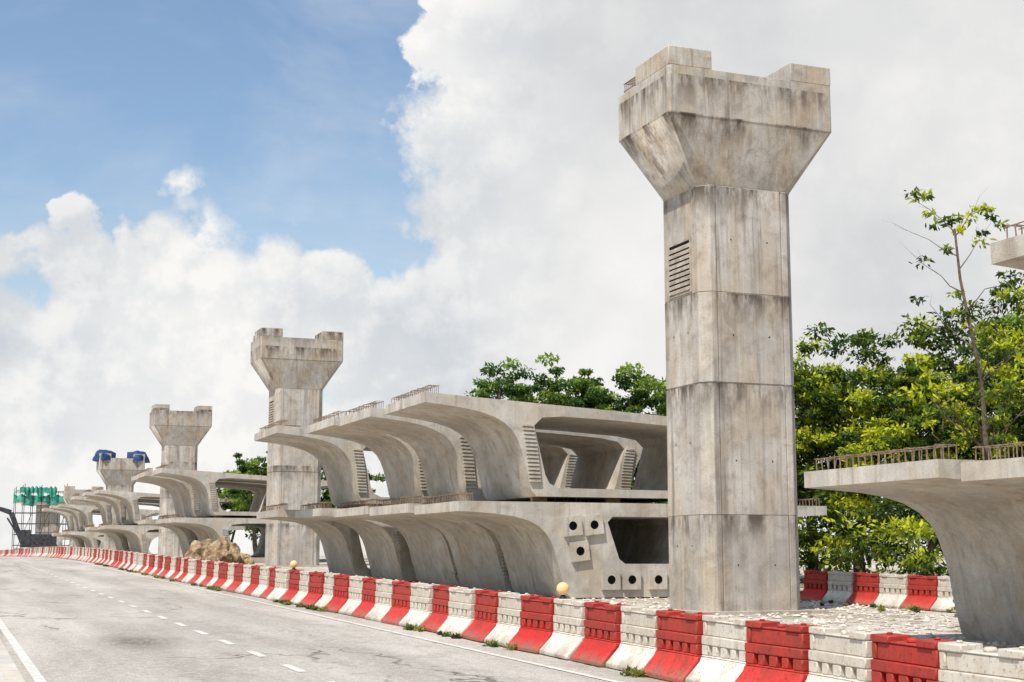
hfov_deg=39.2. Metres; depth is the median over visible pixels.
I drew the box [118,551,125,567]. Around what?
traffic barrier
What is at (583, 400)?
tree
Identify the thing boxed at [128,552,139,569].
traffic barrier
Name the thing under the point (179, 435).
bridge pier
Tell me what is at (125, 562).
traffic barrier
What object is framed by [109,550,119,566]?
traffic barrier
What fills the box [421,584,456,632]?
traffic barrier
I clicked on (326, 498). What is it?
tree
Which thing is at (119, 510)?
bridge deck segment
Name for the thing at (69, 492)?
bridge pier
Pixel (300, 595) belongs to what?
traffic barrier
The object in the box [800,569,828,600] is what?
traffic barrier
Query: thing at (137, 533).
bridge deck segment
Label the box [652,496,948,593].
shrubs
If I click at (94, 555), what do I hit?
traffic barrier
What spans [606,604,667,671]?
traffic barrier
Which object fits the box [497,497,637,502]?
timber packing
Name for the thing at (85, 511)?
bridge deck segment
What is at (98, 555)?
traffic barrier
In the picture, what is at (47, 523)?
netted scaffold
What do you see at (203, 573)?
traffic barrier
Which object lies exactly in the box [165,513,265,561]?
bridge deck segment
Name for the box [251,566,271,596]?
traffic barrier
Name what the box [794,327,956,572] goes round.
tree
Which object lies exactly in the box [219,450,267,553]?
tree
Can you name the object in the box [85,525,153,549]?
bridge deck segment
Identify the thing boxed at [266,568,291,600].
traffic barrier
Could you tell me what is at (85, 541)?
bridge deck segment
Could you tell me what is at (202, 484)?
bridge deck segment
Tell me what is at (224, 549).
boulder
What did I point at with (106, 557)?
traffic barrier
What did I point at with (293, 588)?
traffic barrier
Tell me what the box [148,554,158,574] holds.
traffic barrier
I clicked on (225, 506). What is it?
tree
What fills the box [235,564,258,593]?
traffic barrier
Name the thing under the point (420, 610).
traffic barrier
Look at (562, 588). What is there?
warning lamp
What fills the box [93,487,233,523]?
bridge deck segment
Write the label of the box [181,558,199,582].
traffic barrier
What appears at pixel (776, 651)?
traffic barrier
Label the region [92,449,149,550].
bridge pier
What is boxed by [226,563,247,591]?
traffic barrier
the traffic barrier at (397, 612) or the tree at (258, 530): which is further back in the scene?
the tree at (258, 530)
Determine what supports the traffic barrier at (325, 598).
on the ground
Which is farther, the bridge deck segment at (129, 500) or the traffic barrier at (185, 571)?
the bridge deck segment at (129, 500)
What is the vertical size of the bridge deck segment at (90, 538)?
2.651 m
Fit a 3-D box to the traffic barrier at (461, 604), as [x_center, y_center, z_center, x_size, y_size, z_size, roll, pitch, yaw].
[-0.738,4.383,23.320,0.680,0.770,1.020,3,-8,-23]
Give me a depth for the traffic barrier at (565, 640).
19.36 m
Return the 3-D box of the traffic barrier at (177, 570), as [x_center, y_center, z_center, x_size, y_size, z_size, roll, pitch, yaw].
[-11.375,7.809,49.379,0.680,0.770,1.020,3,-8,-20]
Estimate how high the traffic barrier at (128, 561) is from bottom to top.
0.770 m
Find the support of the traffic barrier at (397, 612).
on the ground
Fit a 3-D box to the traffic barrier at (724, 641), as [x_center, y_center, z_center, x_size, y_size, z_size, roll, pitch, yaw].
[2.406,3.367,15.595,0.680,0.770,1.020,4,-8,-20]
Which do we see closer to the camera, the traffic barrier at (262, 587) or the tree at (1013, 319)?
the traffic barrier at (262, 587)
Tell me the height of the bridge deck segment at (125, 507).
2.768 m
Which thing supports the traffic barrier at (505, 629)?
on the ground
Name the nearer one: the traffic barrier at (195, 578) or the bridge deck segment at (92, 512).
the traffic barrier at (195, 578)
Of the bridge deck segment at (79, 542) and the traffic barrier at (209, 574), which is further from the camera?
the bridge deck segment at (79, 542)
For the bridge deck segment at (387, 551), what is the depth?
49.40 m
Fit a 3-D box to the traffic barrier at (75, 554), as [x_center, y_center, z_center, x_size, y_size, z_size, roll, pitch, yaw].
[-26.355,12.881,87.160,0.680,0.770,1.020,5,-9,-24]
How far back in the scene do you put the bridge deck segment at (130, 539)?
116.24 m
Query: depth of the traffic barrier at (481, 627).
22.25 m
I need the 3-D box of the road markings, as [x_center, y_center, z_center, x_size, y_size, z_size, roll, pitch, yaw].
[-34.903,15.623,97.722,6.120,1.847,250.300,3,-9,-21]
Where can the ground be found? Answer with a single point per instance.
(789, 619)
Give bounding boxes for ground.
[61,555,1019,681]
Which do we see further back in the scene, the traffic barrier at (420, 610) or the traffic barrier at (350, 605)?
the traffic barrier at (350, 605)
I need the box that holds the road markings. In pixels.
[0,556,619,681]
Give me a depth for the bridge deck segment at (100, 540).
179.98 m
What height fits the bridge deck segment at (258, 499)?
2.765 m
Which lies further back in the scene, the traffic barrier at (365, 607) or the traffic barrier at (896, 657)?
the traffic barrier at (365, 607)
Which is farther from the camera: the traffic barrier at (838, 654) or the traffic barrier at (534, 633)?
the traffic barrier at (534, 633)
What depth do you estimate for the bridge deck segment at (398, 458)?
46.14 m
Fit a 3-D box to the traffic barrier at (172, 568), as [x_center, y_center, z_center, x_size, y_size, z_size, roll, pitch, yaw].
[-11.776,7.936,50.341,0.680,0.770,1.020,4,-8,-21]
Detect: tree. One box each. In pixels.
[216,487,253,541]
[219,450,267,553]
[230,467,263,540]
[320,465,385,507]
[461,356,556,403]
[529,352,621,410]
[574,362,666,489]
[612,374,667,503]
[793,322,864,505]
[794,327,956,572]
[794,332,896,570]
[813,363,1023,575]
[838,300,1023,552]
[878,187,1023,459]
[923,296,1023,434]
[942,346,1023,459]
[957,269,1023,457]
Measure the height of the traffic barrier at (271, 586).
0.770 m
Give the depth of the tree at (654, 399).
75.65 m
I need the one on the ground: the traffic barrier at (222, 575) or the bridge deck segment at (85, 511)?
the traffic barrier at (222, 575)
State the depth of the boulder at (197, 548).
55.42 m
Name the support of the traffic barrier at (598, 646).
on the ground
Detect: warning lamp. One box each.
[290,560,297,569]
[556,582,568,598]
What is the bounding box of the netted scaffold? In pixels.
[11,484,75,548]
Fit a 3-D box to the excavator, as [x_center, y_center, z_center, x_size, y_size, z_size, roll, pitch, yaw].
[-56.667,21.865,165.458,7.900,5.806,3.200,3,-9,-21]
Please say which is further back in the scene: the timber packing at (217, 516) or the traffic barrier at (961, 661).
the timber packing at (217, 516)
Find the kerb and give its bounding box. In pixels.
[0,640,24,681]
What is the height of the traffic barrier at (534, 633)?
0.770 m
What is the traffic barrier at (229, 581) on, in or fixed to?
on the ground
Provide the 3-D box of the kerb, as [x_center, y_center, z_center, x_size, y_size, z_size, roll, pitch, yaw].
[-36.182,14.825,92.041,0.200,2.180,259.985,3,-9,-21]
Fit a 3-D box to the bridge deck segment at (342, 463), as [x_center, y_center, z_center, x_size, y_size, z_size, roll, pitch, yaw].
[-3.493,4.502,51.244,10.740,2.760,3.950,3,-9,-21]
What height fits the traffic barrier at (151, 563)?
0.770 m
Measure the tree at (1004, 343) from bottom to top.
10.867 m
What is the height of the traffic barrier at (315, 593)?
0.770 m
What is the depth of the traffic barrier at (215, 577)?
42.64 m
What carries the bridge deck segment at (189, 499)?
on the timber packing
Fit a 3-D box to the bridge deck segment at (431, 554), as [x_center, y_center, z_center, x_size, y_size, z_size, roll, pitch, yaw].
[-0.130,6.658,47.270,10.740,2.650,4.050,3,-9,-22]
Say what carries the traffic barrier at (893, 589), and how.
on the ground
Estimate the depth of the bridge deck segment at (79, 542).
149.65 m
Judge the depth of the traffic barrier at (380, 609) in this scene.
27.14 m
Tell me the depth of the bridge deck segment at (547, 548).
37.16 m
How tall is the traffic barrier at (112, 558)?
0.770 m
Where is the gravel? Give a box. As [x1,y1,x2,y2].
[573,597,1023,647]
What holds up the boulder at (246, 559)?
on the ground
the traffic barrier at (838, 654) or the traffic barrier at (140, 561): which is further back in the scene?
the traffic barrier at (140, 561)
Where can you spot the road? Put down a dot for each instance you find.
(61, 630)
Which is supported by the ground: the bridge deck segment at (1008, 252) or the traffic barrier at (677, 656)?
the traffic barrier at (677, 656)
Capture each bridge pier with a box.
[63,486,101,546]
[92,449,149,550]
[149,404,211,556]
[250,327,342,566]
[618,45,830,614]
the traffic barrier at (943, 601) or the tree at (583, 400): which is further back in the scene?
the tree at (583, 400)
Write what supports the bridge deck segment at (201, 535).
on the ground
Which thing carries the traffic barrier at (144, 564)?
on the ground
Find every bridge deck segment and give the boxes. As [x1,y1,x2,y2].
[42,506,100,531]
[49,503,157,530]
[52,505,158,527]
[52,531,84,546]
[56,537,103,547]
[58,502,158,526]
[60,530,103,547]
[62,529,158,547]
[70,494,159,524]
[82,489,220,524]
[84,497,159,519]
[85,524,158,550]
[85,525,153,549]
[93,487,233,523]
[97,523,230,551]
[101,522,245,554]
[131,472,265,517]
[138,468,324,517]
[138,516,265,556]
[152,464,327,516]
[156,515,265,540]
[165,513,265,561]
[254,420,392,506]
[257,503,372,576]
[295,502,417,580]
[307,411,577,504]
[334,499,460,585]
[339,401,642,502]
[370,496,633,591]
[385,385,795,502]
[414,492,826,597]
[804,444,1023,644]
[961,442,1023,486]
[990,221,1023,269]
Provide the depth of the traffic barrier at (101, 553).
73.62 m
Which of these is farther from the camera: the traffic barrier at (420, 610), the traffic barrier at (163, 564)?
the traffic barrier at (163, 564)
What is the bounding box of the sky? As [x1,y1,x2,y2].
[0,0,1023,554]
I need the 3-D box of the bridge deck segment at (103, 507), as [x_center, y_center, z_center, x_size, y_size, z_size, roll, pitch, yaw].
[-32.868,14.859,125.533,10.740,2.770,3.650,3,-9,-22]
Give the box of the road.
[0,556,665,681]
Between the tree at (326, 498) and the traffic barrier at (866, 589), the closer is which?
the traffic barrier at (866, 589)
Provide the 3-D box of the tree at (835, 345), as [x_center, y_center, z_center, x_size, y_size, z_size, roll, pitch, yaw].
[11.116,4.421,53.764,7.282,9.215,6.850,3,-9,-21]
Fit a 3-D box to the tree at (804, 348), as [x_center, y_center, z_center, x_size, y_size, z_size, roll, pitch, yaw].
[9.165,3.909,50.015,6.999,9.154,7.031,3,-9,-21]
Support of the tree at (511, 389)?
on the ground
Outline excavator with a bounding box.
[0,507,56,548]
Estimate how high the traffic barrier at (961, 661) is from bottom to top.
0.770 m
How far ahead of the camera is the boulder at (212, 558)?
51.54 m
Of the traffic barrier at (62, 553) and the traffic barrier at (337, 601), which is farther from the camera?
the traffic barrier at (62, 553)
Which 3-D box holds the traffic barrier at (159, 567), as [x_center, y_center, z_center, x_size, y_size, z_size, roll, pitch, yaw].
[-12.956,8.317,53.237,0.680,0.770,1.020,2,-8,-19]
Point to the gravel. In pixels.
(945, 618)
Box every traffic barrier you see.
[57,547,63,557]
[71,547,77,559]
[81,547,89,560]
[89,548,98,562]
[93,548,102,562]
[95,549,102,562]
[102,549,110,563]
[105,550,111,564]
[107,550,114,564]
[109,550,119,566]
[114,551,122,567]
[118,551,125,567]
[121,551,129,567]
[123,551,131,569]
[126,552,133,569]
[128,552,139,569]
[133,553,146,572]
[137,553,149,572]
[141,553,156,572]
[143,554,155,573]
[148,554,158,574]
[152,555,164,575]
[157,555,167,574]
[158,556,172,577]
[165,556,175,578]
[169,557,183,578]
[174,557,185,578]
[176,558,191,581]
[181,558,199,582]
[189,559,204,583]
[196,560,210,585]
[199,560,220,586]
[206,561,223,586]
[212,562,230,586]
[220,562,237,590]
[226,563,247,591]
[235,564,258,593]
[242,565,262,595]
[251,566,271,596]
[260,567,286,598]
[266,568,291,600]
[280,569,307,600]
[290,570,313,604]
[299,571,325,606]
[315,572,344,607]
[324,574,353,612]
[338,575,368,615]
[351,577,381,618]
[365,578,398,621]
[381,580,417,625]
[399,582,439,626]
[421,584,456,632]
[437,586,482,636]
[462,588,504,641]
[484,591,529,645]
[507,594,558,653]
[539,598,593,659]
[570,600,631,666]
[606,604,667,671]
[643,609,714,681]
[685,613,759,681]
[735,619,818,681]
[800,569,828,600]
[805,625,884,681]
[821,571,853,602]
[846,572,882,605]
[870,632,956,681]
[874,573,907,607]
[900,574,938,609]
[930,575,955,612]
[938,640,1023,681]
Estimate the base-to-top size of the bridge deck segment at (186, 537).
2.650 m
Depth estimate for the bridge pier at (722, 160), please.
31.20 m
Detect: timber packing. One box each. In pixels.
[206,515,256,517]
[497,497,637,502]
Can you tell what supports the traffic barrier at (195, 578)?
on the road
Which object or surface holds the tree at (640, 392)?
on the ground
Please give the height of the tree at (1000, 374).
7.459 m
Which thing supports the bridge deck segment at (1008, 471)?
on the ground
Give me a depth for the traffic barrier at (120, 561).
64.76 m
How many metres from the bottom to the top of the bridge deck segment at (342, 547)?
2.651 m
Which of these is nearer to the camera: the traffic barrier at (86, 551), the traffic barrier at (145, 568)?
the traffic barrier at (145, 568)
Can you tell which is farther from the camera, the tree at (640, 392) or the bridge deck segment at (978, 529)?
the tree at (640, 392)
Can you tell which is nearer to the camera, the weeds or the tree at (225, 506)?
the weeds
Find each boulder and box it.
[184,539,213,559]
[204,537,240,562]
[205,556,220,560]
[239,552,254,564]
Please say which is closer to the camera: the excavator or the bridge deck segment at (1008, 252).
the bridge deck segment at (1008, 252)
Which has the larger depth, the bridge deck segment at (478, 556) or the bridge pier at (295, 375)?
the bridge pier at (295, 375)
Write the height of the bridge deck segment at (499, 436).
2.771 m
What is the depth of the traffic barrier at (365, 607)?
28.13 m
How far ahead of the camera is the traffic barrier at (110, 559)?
68.87 m
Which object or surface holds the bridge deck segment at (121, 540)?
on the ground
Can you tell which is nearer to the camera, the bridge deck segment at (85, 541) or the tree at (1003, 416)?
the tree at (1003, 416)
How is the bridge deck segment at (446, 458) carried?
on the timber packing
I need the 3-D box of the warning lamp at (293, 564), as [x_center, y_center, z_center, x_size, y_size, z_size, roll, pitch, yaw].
[-5.212,5.364,34.319,0.180,0.240,0.180,3,-9,-21]
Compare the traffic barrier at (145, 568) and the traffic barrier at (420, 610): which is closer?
the traffic barrier at (420, 610)
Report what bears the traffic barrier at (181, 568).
on the ground
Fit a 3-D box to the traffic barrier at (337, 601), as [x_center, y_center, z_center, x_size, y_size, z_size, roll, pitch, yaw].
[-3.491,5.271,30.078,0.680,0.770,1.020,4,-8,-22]
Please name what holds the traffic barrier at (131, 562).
on the road
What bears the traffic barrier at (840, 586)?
on the ground
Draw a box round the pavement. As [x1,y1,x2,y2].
[0,670,5,681]
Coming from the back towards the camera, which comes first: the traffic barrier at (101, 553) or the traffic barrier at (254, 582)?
the traffic barrier at (101, 553)
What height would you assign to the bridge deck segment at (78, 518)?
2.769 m
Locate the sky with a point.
(446, 188)
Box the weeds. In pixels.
[94,562,952,677]
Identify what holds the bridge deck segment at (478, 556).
on the ground
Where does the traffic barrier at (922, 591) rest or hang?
on the ground
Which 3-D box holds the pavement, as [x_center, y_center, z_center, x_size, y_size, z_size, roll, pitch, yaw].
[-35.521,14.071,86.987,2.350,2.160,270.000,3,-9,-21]
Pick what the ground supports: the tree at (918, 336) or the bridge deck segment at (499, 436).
the tree at (918, 336)
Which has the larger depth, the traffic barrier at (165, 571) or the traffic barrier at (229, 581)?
the traffic barrier at (165, 571)
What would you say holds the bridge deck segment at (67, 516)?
on the timber packing
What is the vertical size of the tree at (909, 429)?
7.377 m

